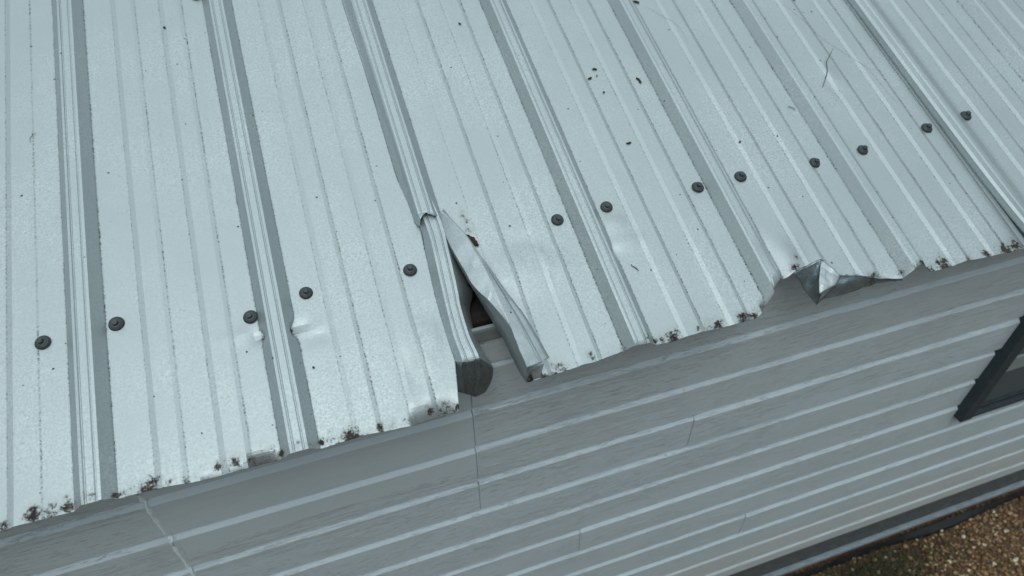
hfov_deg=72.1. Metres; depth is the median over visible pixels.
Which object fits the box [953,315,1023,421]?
window
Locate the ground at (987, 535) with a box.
[783,487,1023,575]
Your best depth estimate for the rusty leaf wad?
1.01 m
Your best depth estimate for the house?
1.11 m
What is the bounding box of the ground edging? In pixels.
[795,491,1023,575]
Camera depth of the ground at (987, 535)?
2.26 m
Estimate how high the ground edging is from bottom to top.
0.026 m
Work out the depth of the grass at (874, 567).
2.21 m
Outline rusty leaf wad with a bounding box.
[466,234,478,245]
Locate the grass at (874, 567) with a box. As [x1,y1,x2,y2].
[816,530,982,575]
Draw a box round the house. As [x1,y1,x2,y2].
[0,0,1023,575]

